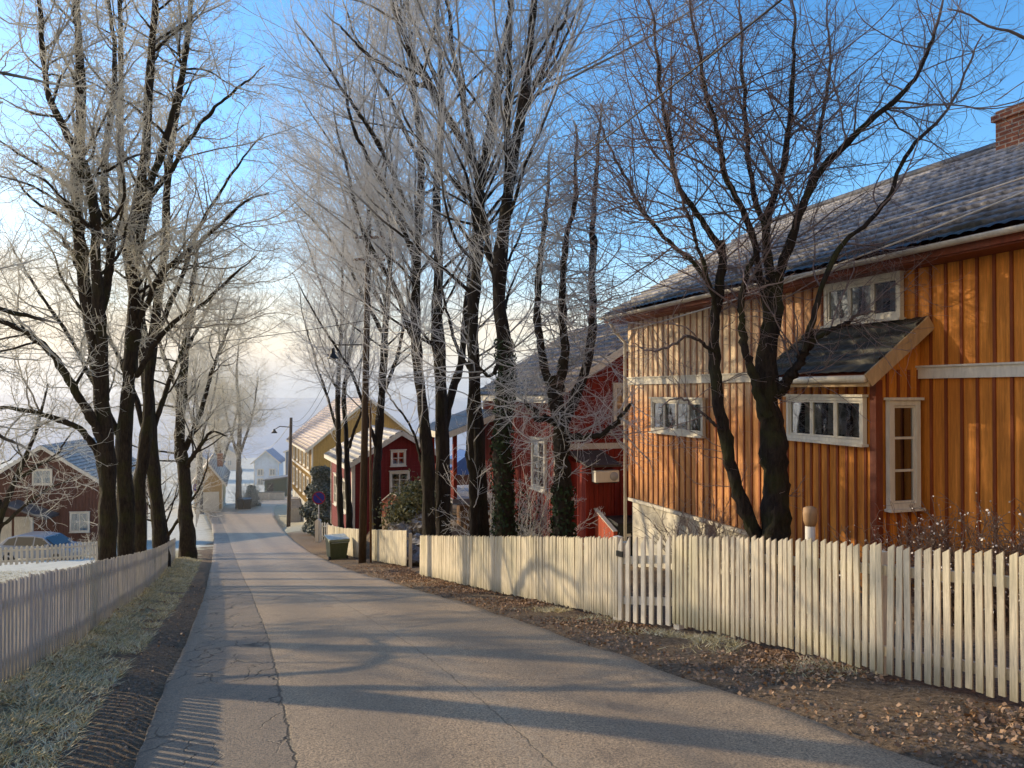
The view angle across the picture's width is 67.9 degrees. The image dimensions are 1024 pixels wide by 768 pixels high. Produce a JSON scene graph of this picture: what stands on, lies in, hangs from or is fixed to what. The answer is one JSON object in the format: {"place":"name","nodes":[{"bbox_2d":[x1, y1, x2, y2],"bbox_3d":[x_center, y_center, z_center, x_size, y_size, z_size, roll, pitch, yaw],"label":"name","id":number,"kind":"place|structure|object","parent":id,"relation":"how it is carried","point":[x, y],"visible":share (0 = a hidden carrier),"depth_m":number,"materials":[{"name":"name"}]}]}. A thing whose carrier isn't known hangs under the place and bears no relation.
{"place":"outdoors","nodes":[
{"label":"outdoors","id":0,"kind":"place"},
{"bbox_2d":[0,395,482,459],"bbox_3d":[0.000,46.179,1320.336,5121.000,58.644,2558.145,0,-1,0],"label":"hills","id":1,"kind":"structure","parent":0,"point":[280,445],"depth_m":526.90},
{"bbox_2d":[0,398,1023,767],"bbox_3d":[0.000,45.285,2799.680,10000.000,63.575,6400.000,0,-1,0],"label":"ground","id":2,"kind":"structure","parent":0,"point":[834,698],"depth_m":5.64,"materials":[{"name":"soil"}]},
{"bbox_2d":[0,531,88,559],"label":"parked car","id":3,"kind":"object","parent":2,"relation":"on","point":[34,539],"visible":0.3,"depth_m":39.73,"materials":[{"name":"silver metal"}]},
{"bbox_2d":[0,358,97,536],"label":"garden tree","id":4,"kind":"object","parent":2,"relation":"on","point":[18,475],"visible":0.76,"depth_m":26.90,"materials":[{"name":"plant"}]},
{"bbox_2d":[0,542,97,565],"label":"picket fence","id":5,"kind":"object","parent":2,"relation":"on","point":[48,558],"visible":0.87,"depth_m":28.00,"materials":[{"name":"grey paint"}]},
{"bbox_2d":[0,0,141,507],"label":"maple tree","id":6,"kind":"object","parent":2,"relation":"on","point":[14,314],"visible":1,"depth_m":10.37,"materials":[{"name":"brown plant"}]},
{"bbox_2d":[0,437,147,548],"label":"brown red house","id":7,"kind":"structure","parent":2,"relation":"on","point":[84,503],"depth_m":47.52,"materials":[{"name":"paint"}]},
{"bbox_2d":[0,517,11,543],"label":"door","id":8,"kind":"structure","parent":7,"relation":"in","point":[6,532],"depth_m":47.05,"materials":[{"name":"grey paint"}]},
{"bbox_2d":[14,517,29,535],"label":"door","id":9,"kind":"structure","parent":7,"relation":"in","point":[19,527],"depth_m":47.17,"materials":[{"name":"grey paint"}]},
{"bbox_2d":[31,469,52,485],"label":"window","id":10,"kind":"structure","parent":7,"relation":"in","point":[37,482],"depth_m":47.36,"materials":[{"name":"white paint"}]},
{"bbox_2d":[69,511,89,532],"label":"window","id":11,"kind":"structure","parent":7,"relation":"in","point":[82,528],"depth_m":47.64,"materials":[{"name":"white paint"}]},
{"bbox_2d":[0,538,175,682],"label":"picket fence","id":12,"kind":"object","parent":2,"relation":"on","point":[42,614],"visible":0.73,"depth_m":7.18,"materials":[{"name":"paint"}]},
{"bbox_2d":[68,522,116,562],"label":"bare shrub","id":13,"kind":"object","parent":2,"relation":"on","point":[88,544],"visible":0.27,"depth_m":31.03,"materials":[{"name":"plant"}]},
{"bbox_2d":[0,0,215,560],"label":"maple tree","id":14,"kind":"object","parent":2,"relation":"on","point":[80,188],"visible":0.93,"depth_m":15.73,"materials":[{"name":"brown plant"}]},
{"bbox_2d":[34,0,245,566],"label":"maple tree","id":15,"kind":"object","parent":2,"relation":"on","point":[158,522],"visible":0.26,"depth_m":22.98,"materials":[{"name":"brown plant"}]},
{"bbox_2d":[74,417,228,540],"bbox_3d":[-15.277,4.262,32.913,6.125,6.478,3.646,0,-1,-17],"label":"garden tree","id":16,"kind":"object","parent":2,"relation":"on","point":[172,502],"visible":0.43,"depth_m":32.94,"materials":[{"name":"plant"}]},
{"bbox_2d":[0,0,340,555],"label":"maple tree","id":17,"kind":"object","parent":2,"relation":"on","point":[137,307],"visible":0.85,"depth_m":17.37,"materials":[{"name":"brown plant"}]},
{"bbox_2d":[34,0,321,552],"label":"maple tree","id":18,"kind":"object","parent":2,"relation":"on","point":[145,418],"visible":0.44,"depth_m":19.95,"materials":[{"name":"brown plant"}]},
{"bbox_2d":[56,215,323,558],"bbox_3d":[-12.467,-0.082,28.991,9.613,13.726,7.336,0,-1,0],"label":"maple tree","id":19,"kind":"object","parent":2,"relation":"on","point":[187,530],"visible":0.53,"depth_m":28.93,"materials":[{"name":"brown plant"}]},
{"bbox_2d":[196,502,199,526],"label":"picket fence","id":20,"kind":"object","parent":2,"relation":"on","point":[197,515],"visible":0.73,"depth_m":66.10,"materials":[{"name":"grey paint"}]},
{"bbox_2d":[176,450,224,480],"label":"distant house","id":21,"kind":"structure","parent":2,"relation":"on","point":[192,464],"depth_m":160.36,"materials":[{"name":"grey paint"}]},
{"bbox_2d":[140,327,280,513],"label":"hazy tree","id":22,"kind":"object","parent":2,"relation":"on","point":[200,437],"visible":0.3,"depth_m":81.80,"materials":[{"name":"grey plant"}]},
{"bbox_2d":[191,453,230,511],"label":"ochre house","id":23,"kind":"structure","parent":2,"relation":"on","point":[215,495],"depth_m":84.62,"materials":[{"name":"yellow paint"}]},
{"bbox_2d":[203,492,218,510],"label":"garage door","id":24,"kind":"structure","parent":23,"relation":"in","point":[213,497],"depth_m":84.42,"materials":[{"name":"white paint"}]},
{"bbox_2d":[162,351,276,463],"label":"hazy tree","id":25,"kind":"object","parent":2,"relation":"on","point":[219,449],"visible":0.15,"depth_m":94.77,"materials":[{"name":"grey plant"}]},
{"bbox_2d":[213,443,236,469],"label":"distant house","id":26,"kind":"structure","parent":2,"relation":"on","point":[230,464],"depth_m":211.21,"materials":[{"name":"grey paint"}]},
{"bbox_2d":[230,478,270,506],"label":"bare shrub","id":27,"kind":"object","parent":2,"relation":"on","point":[253,501],"visible":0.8,"depth_m":89.75,"materials":[{"name":"grey plant"}]},
{"bbox_2d":[194,327,307,508],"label":"hazy tree","id":28,"kind":"object","parent":2,"relation":"on","point":[238,493],"visible":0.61,"depth_m":87.69,"materials":[{"name":"grey plant"}]},
{"bbox_2d":[246,485,261,505],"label":"conifer","id":29,"kind":"object","parent":2,"relation":"on","point":[259,504],"visible":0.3,"depth_m":91.58,"materials":[{"name":"green plant"}]},
{"bbox_2d":[250,448,284,484],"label":"white house","id":30,"kind":"structure","parent":2,"relation":"on","point":[270,464],"depth_m":150.17,"materials":[{"name":"paint"}]},
{"bbox_2d":[257,469,263,475],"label":"window","id":31,"kind":"structure","parent":30,"relation":"in","point":[260,472],"depth_m":149.94,"materials":[{"name":"white paint"}]},
{"bbox_2d":[269,469,275,475],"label":"window","id":32,"kind":"structure","parent":30,"relation":"in","point":[272,472],"depth_m":150.23,"materials":[{"name":"white paint"}]},
{"bbox_2d":[258,492,284,499],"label":"boundary wall","id":33,"kind":"structure","parent":2,"relation":"on","point":[276,496],"depth_m":103.93,"materials":[{"name":"grey paint"}]},
{"bbox_2d":[263,474,291,495],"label":"green shed","id":34,"kind":"structure","parent":2,"relation":"on","point":[278,483],"depth_m":111.98,"materials":[{"name":"paint"}]},
{"bbox_2d":[267,483,272,491],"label":"door","id":35,"kind":"structure","parent":34,"relation":"in","point":[270,488],"depth_m":111.86,"materials":[{"name":"metal"}]},
{"bbox_2d":[271,418,292,526],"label":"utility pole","id":36,"kind":"object","parent":2,"relation":"on","point":[288,523],"visible":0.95,"depth_m":65.01,"materials":[{"name":"metal"}]},
{"bbox_2d":[283,450,292,490],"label":"house","id":37,"kind":"structure","parent":2,"relation":"on","point":[286,452],"depth_m":127.88,"materials":[{"name":"white paint"}]},
{"bbox_2d":[298,465,330,533],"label":"conifer","id":38,"kind":"object","parent":2,"relation":"on","point":[321,480],"visible":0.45,"depth_m":47.41,"materials":[{"name":"green plant"}]},
{"bbox_2d":[180,111,449,528],"bbox_3d":[-7.581,-1.874,31.158,11.059,17.825,9.966,0,-1,0],"label":"linden tree","id":39,"kind":"object","parent":2,"relation":"on","point":[338,449],"visible":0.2,"depth_m":30.91,"materials":[{"name":"brown plant"}]},
{"bbox_2d":[315,519,320,541],"bbox_3d":[-10.126,7.734,39.672,0.300,1.420,0.300,0,-1,0],"label":"gatepost","id":40,"kind":"object","parent":2,"relation":"on","point":[316,530],"visible":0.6,"depth_m":39.54,"materials":[{"name":"white paint"}]},
{"bbox_2d":[312,491,324,542],"bbox_3d":[-9.874,6.905,38.847,0.660,2.832,0.088,0,-1,-8],"label":"parking sign","id":41,"kind":"object","parent":2,"relation":"on","point":[318,497],"visible":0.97,"depth_m":38.83,"materials":[{"name":"metal"}]},
{"bbox_2d":[306,490,331,538],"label":"conifer","id":42,"kind":"object","parent":2,"relation":"on","point":[325,511],"visible":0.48,"depth_m":42.43,"materials":[{"name":"green plant"}]},
{"bbox_2d":[156,0,492,529],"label":"linden tree","id":43,"kind":"object","parent":2,"relation":"on","point":[377,436],"visible":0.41,"depth_m":26.34,"materials":[{"name":"brown plant"}]},
{"bbox_2d":[321,522,328,540],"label":"picket fence","id":44,"kind":"object","parent":2,"relation":"on","point":[324,526],"visible":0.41,"depth_m":40.39,"materials":[{"name":"grey paint"}]},
{"bbox_2d":[324,533,349,560],"bbox_3d":[-6.075,5.665,26.341,0.718,0.815,0.906,0,5,-25],"label":"grit bin","id":45,"kind":"object","parent":2,"relation":"on","point":[336,546],"visible":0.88,"depth_m":26.04,"materials":[{"name":"green plastic"}]},
{"bbox_2d":[328,525,358,557],"bbox_3d":[-6.804,6.309,30.078,0.374,2.629,8.918,0,-1,-20],"label":"picket fence","id":46,"kind":"object","parent":2,"relation":"on","point":[352,534],"visible":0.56,"depth_m":26.94,"materials":[{"name":"white paint"}]},
{"bbox_2d":[286,397,418,521],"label":"yellow house","id":47,"kind":"structure","parent":2,"relation":"on","point":[313,442],"depth_m":68.75,"materials":[{"name":"wood"}]},
{"bbox_2d":[299,470,301,491],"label":"window","id":48,"kind":"structure","parent":47,"relation":"in","point":[300,473],"depth_m":71.94,"materials":[{"name":"white paint"}]},
{"bbox_2d":[299,449,301,463],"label":"window","id":49,"kind":"structure","parent":47,"relation":"in","point":[300,451],"depth_m":71.97,"materials":[{"name":"white paint"}]},
{"bbox_2d":[302,473,304,495],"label":"window","id":50,"kind":"structure","parent":47,"relation":"in","point":[303,493],"depth_m":69.47,"materials":[{"name":"white paint"}]},
{"bbox_2d":[327,209,384,563],"bbox_3d":[-4.900,0.222,23.878,1.801,11.406,0.340,0,-1,0],"label":"utility pole","id":51,"kind":"object","parent":2,"relation":"on","point":[366,408],"visible":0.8,"depth_m":23.80,"materials":[{"name":"wood"}]},
{"bbox_2d":[0,321,362,353],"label":"overhead cable","id":52,"kind":"object","parent":51,"relation":"attached to","point":[203,343],"visible":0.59,"depth_m":25.64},
{"bbox_2d":[291,305,363,425],"bbox_3d":[-11.706,0.210,44.532,0.024,6.038,43.771,0,-1,-19],"label":"overhead cable","id":53,"kind":"object","parent":51,"relation":"attached to","point":[346,347],"visible":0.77,"depth_m":29.09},
{"bbox_2d":[369,0,781,297],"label":"overhead cable","id":54,"kind":"object","parent":51,"relation":"attached to","point":[723,45],"visible":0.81,"depth_m":7.11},
{"bbox_2d":[369,191,1023,355],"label":"overhead cable","id":55,"kind":"object","parent":51,"relation":"attached to","point":[980,209],"visible":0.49,"depth_m":9.91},
{"bbox_2d":[376,177,1023,332],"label":"overhead cable","id":56,"kind":"object","parent":51,"relation":"attached to","point":[820,241],"visible":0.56,"depth_m":9.27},
{"bbox_2d":[324,425,451,533],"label":"red house","id":57,"kind":"structure","parent":2,"relation":"on","point":[399,456],"depth_m":33.66,"materials":[{"name":"paint"}]},
{"bbox_2d":[332,472,336,506],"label":"window","id":58,"kind":"structure","parent":57,"relation":"in","point":[335,488],"depth_m":36.75,"materials":[{"name":"white paint"}]},
{"bbox_2d":[342,478,345,514],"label":"window","id":59,"kind":"structure","parent":57,"relation":"in","point":[344,498],"depth_m":34.38,"materials":[{"name":"white paint"}]},
{"bbox_2d":[390,449,406,466],"bbox_3d":[-5.024,3.279,33.635,0.744,0.764,0.118,0,-1,-22],"label":"window","id":60,"kind":"structure","parent":57,"relation":"in","point":[398,456],"depth_m":33.64,"materials":[{"name":"white paint"}]},
{"bbox_2d":[389,470,410,493],"bbox_3d":[-4.968,4.379,33.646,0.956,1.096,0.118,0,-1,-22],"label":"window","id":61,"kind":"structure","parent":57,"relation":"in","point":[395,477],"depth_m":33.64,"materials":[{"name":"white paint"}]},
{"bbox_2d":[372,529,411,567],"bbox_3d":[-3.655,5.013,22.692,0.173,1.945,4.036,0,-1,-25],"label":"picket fence","id":62,"kind":"object","parent":2,"relation":"on","point":[389,546],"visible":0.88,"depth_m":22.22,"materials":[{"name":"white paint"}]},
{"bbox_2d":[369,489,435,529],"bbox_3d":[-3.386,4.409,25.324,2.613,1.974,2.241,1,-1,-40],"label":"garden shrub","id":63,"kind":"object","parent":2,"relation":"on","point":[387,519],"visible":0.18,"depth_m":24.79,"materials":[{"name":"green plant"}]},
{"bbox_2d":[224,0,582,574],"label":"linden tree","id":64,"kind":"object","parent":2,"relation":"on","point":[432,481],"visible":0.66,"depth_m":17.98,"materials":[{"name":"brown plant"}]},
{"bbox_2d":[372,485,454,526],"bbox_3d":[-3.213,4.261,24.814,2.214,2.069,2.338,1,-1,-45],"label":"garden shrub","id":65,"kind":"object","parent":2,"relation":"on","point":[407,512],"visible":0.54,"depth_m":24.33,"materials":[{"name":"green plant"}]},
{"bbox_2d":[407,546,419,557],"bbox_3d":[-2.788,4.995,22.036,0.642,0.573,0.720,0,-1,-11],"label":"rock","id":66,"kind":"object","parent":2,"relation":"on","point":[416,549],"visible":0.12,"depth_m":21.97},
{"bbox_2d":[408,550,419,565],"bbox_3d":[-2.617,5.075,21.605,0.678,0.635,0.764,0,-1,29],"label":"rock","id":67,"kind":"object","parent":2,"relation":"on","point":[415,557],"visible":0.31,"depth_m":21.41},
{"bbox_2d":[382,484,451,517],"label":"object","id":68,"kind":"object","parent":2,"relation":"on","point":[384,500],"visible":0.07,"depth_m":29.29,"materials":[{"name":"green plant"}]},
{"bbox_2d":[384,468,451,513],"bbox_3d":[-3.098,3.917,25.015,2.314,2.336,2.418,0,-1,0],"label":"garden shrub","id":69,"kind":"object","parent":2,"relation":"on","point":[411,485],"visible":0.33,"depth_m":24.65,"materials":[{"name":"green plant"}]},
{"bbox_2d":[245,0,634,586],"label":"linden tree","id":70,"kind":"object","parent":2,"relation":"on","point":[477,483],"visible":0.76,"depth_m":14.23,"materials":[{"name":"brown plant"}]},
{"bbox_2d":[450,449,468,484],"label":"blue roof shed","id":71,"kind":"structure","parent":2,"relation":"on","point":[461,462],"depth_m":45.14,"materials":[{"name":"brown paint"}]},
{"bbox_2d":[250,0,740,537],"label":"linden tree","id":72,"kind":"object","parent":2,"relation":"on","point":[504,498],"visible":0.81,"depth_m":13.48,"materials":[{"name":"brown plant"}]},
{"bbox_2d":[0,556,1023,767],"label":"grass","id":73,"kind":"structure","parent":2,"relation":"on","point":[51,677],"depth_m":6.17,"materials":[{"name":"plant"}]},
{"bbox_2d":[1,562,1023,767],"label":"fallen leaves","id":74,"kind":"object","parent":2,"relation":"on","point":[761,654],"visible":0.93,"depth_m":5.80,"materials":[{"name":"plant"}]},
{"bbox_2d":[492,460,548,544],"bbox_3d":[0.336,3.240,17.173,1.274,3.023,1.230,1,-1,-42],"label":"shrub","id":75,"kind":"object","parent":2,"relation":"on","point":[524,509],"visible":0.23,"depth_m":17.13,"materials":[{"name":"brown plant"}]},
{"bbox_2d":[420,535,626,621],"bbox_3d":[-0.415,3.197,12.941,0.187,2.912,9.576,0,-1,-20],"label":"picket fence","id":76,"kind":"object","parent":2,"relation":"on","point":[525,567],"visible":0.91,"depth_m":10.68,"materials":[{"name":"white paint"}]},
{"bbox_2d":[418,323,631,549],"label":"red house","id":77,"kind":"structure","parent":2,"relation":"on","point":[608,497],"depth_m":22.25,"materials":[{"name":"paint"}]},
{"bbox_2d":[529,436,546,493],"bbox_3d":[0.777,2.417,22.938,0.118,1.612,1.252,0,-1,-18],"label":"window","id":78,"kind":"structure","parent":77,"relation":"in","point":[544,446],"depth_m":22.92,"materials":[{"name":"white paint"}]},
{"bbox_2d":[592,469,618,483],"bbox_3d":[2.561,2.539,20.810,0.700,0.360,0.296,0,-1,-18],"label":"heat pump","id":79,"kind":"object","parent":77,"relation":"attached to","point":[601,476],"visible":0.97,"depth_m":20.69,"materials":[{"name":"beige plastic"}]},
{"bbox_2d":[612,383,627,424],"bbox_3d":[3.417,0.584,22.257,1.036,1.246,0.118,0,-1,-18],"label":"window","id":80,"kind":"structure","parent":77,"relation":"in","point":[616,386],"depth_m":22.18,"materials":[{"name":"white paint"}]},
{"bbox_2d":[429,452,634,543],"bbox_3d":[0.413,2.800,16.295,4.239,2.713,3.444,0,-1,0],"label":"bare shrub","id":81,"kind":"object","parent":2,"relation":"on","point":[541,518],"visible":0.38,"depth_m":16.36,"materials":[{"name":"brown plant"}]},
{"bbox_2d":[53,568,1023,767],"bbox_3d":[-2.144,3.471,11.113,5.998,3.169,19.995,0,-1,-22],"label":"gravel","id":82,"kind":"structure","parent":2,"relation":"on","point":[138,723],"depth_m":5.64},
{"bbox_2d":[461,57,700,564],"bbox_3d":[0.974,-1.150,12.733,3.884,9.496,3.464,0,-1,0],"label":"pollarded tree","id":83,"kind":"object","parent":2,"relation":"on","point":[562,524],"visible":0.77,"depth_m":12.57,"materials":[{"name":"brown plant"}]},
{"bbox_2d":[633,482,760,577],"bbox_3d":[3.600,2.751,14.235,2.773,1.719,2.675,-1,-1,40],"label":"bare shrub","id":84,"kind":"object","parent":2,"relation":"on","point":[678,528],"visible":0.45,"depth_m":14.40,"materials":[{"name":"brown plant"}]},
{"bbox_2d":[676,501,795,585],"bbox_3d":[3.630,2.580,12.411,1.803,1.467,2.295,0,-1,0],"label":"bare shrub","id":85,"kind":"object","parent":2,"relation":"on","point":[717,527],"visible":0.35,"depth_m":12.62,"materials":[{"name":"brown plant"}]},
{"bbox_2d":[504,0,1023,601],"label":"rowan tree","id":86,"kind":"object","parent":2,"relation":"on","point":[768,388],"visible":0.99,"depth_m":9.82,"materials":[{"name":"brown plant"}]},
{"bbox_2d":[803,506,817,608],"bbox_3d":[3.368,2.037,8.579,0.160,1.306,0.156,0,-1,0],"label":"vent pipe","id":87,"kind":"object","parent":2,"relation":"on","point":[810,515],"visible":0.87,"depth_m":8.53,"materials":[{"name":"grey paint"}]},
{"bbox_2d":[599,101,1023,597],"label":"orange house","id":88,"kind":"structure","parent":2,"relation":"on","point":[949,424],"depth_m":10.67,"materials":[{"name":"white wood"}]},
{"bbox_2d":[648,397,705,437],"bbox_3d":[3.499,0.691,16.279,0.118,0.814,2.207,0,-1,-18],"label":"window","id":89,"kind":"structure","parent":88,"relation":"in","point":[671,406],"depth_m":16.18,"materials":[{"name":"white paint"}]},
{"bbox_2d":[785,394,868,446],"bbox_3d":[4.466,0.500,10.937,0.118,0.704,1.629,0,-1,-18],"label":"window","id":90,"kind":"structure","parent":88,"relation":"in","point":[831,422],"depth_m":10.85,"materials":[{"name":"white paint"}]},
{"bbox_2d":[820,270,905,328],"bbox_3d":[5.156,-1.232,11.263,0.118,0.698,1.569,0,-1,-18],"label":"window","id":91,"kind":"structure","parent":88,"relation":"in","point":[850,297],"depth_m":11.17,"materials":[{"name":"glass"}]},
{"bbox_2d":[884,397,925,512],"bbox_3d":[5.235,0.937,10.128,0.584,1.514,0.118,0,-1,-18],"label":"window","id":92,"kind":"structure","parent":88,"relation":"in","point":[903,422],"depth_m":10.17,"materials":[{"name":"white paint"}]},
{"bbox_2d":[672,534,1023,702],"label":"picket fence","id":93,"kind":"object","parent":2,"relation":"on","point":[878,569],"visible":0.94,"depth_m":5.62,"materials":[{"name":"white paint"}]},
{"bbox_2d":[613,535,683,629],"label":"garden gate","id":94,"kind":"structure","parent":93,"relation":"attached to","point":[659,559],"depth_m":8.10,"materials":[{"name":"white paint"}]},
{"bbox_2d":[809,499,974,619],"bbox_3d":[4.176,1.852,8.107,1.892,1.211,1.911,0,-1,0],"label":"bare shrub","id":95,"kind":"object","parent":2,"relation":"on","point":[911,550],"visible":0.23,"depth_m":8.01,"materials":[{"name":"brown plant"}]},
{"bbox_2d":[838,0,1023,151],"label":"rowan tree","id":96,"kind":"object","parent":2,"relation":"on","point":[1021,36],"visible":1,"depth_m":7.50,"materials":[{"name":"brown plant"}]},
{"bbox_2d":[860,500,1023,626],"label":"bare shrub","id":97,"kind":"object","parent":2,"relation":"on","point":[952,585],"visible":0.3,"depth_m":7.58,"materials":[{"name":"brown plant"}]},
{"bbox_2d":[897,492,1023,634],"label":"bare shrub","id":98,"kind":"object","parent":2,"relation":"on","point":[952,549],"visible":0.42,"depth_m":7.26,"materials":[{"name":"brown plant"}]},
{"bbox_2d":[962,498,1023,617],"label":"bare shrub","id":99,"kind":"object","parent":2,"relation":"on","point":[1010,547],"visible":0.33,"depth_m":7.08,"materials":[{"name":"brown plant"}]},
{"bbox_2d":[0,0,1023,397],"label":"sky","id":100,"kind":"structure","parent":0,"point":[1014,15],"materials":[{"name":"blue"}]},
{"bbox_2d":[134,494,940,767],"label":"road","id":101,"kind":"structure","parent":0,"point":[293,654],"depth_m":5.29,"materials":[{"name":"asphalt"}]},
{"bbox_2d":[237,497,245,508],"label":"wheelie bin","id":102,"kind":"object","parent":101,"relation":"on","point":[240,502],"visible":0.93,"depth_m":86.44,"materials":[{"name":"black plastic"}]},
{"bbox_2d":[242,497,251,508],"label":"wheelie bin","id":103,"kind":"object","parent":101,"relation":"on","point":[247,502],"visible":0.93,"depth_m":86.52,"materials":[{"name":"black plastic"}]},
{"bbox_2d":[605,515,631,555],"bbox_3d":[2.937,4.157,20.321,0.638,1.172,0.806,0,-1,-18],"label":"wheelie bin","id":104,"kind":"object","parent":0,"point":[616,522],"visible":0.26,"depth_m":20.04,"materials":[{"name":"plastic"}]},
{"bbox_3d":[-3.484,4.775,24.062,0.465,0.354,0.465,0,-1,-38],"label":"rock","id":105,"kind":"object","parent":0,"visible":0},
{"bbox_2d":[403,524,412,530],"bbox_3d":[-3.280,4.683,24.059,0.540,0.442,0.519,0,-1,-37],"label":"rock","id":106,"kind":"object","parent":105,"relation":"on","point":[408,527],"visible":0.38,"depth_m":23.91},
{"bbox_2d":[413,521,421,534],"bbox_3d":[-2.809,4.507,23.773,0.610,0.460,0.613,0,-1,-25],"label":"rock","id":107,"kind":"object","parent":106,"relation":"on","point":[418,526],"visible":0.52,"depth_m":23.59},
{"bbox_3d":[-3.525,4.802,24.002,0.450,0.375,0.462,0,-1,14],"label":"rock","id":108,"kind":"object","parent":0,"visible":0},
{"bbox_2d":[393,523,405,529],"bbox_3d":[-3.449,4.697,24.200,0.720,0.562,0.722,0,-1,5],"label":"rock","id":109,"kind":"object","parent":108,"relation":"on","point":[400,526],"visible":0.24,"depth_m":23.98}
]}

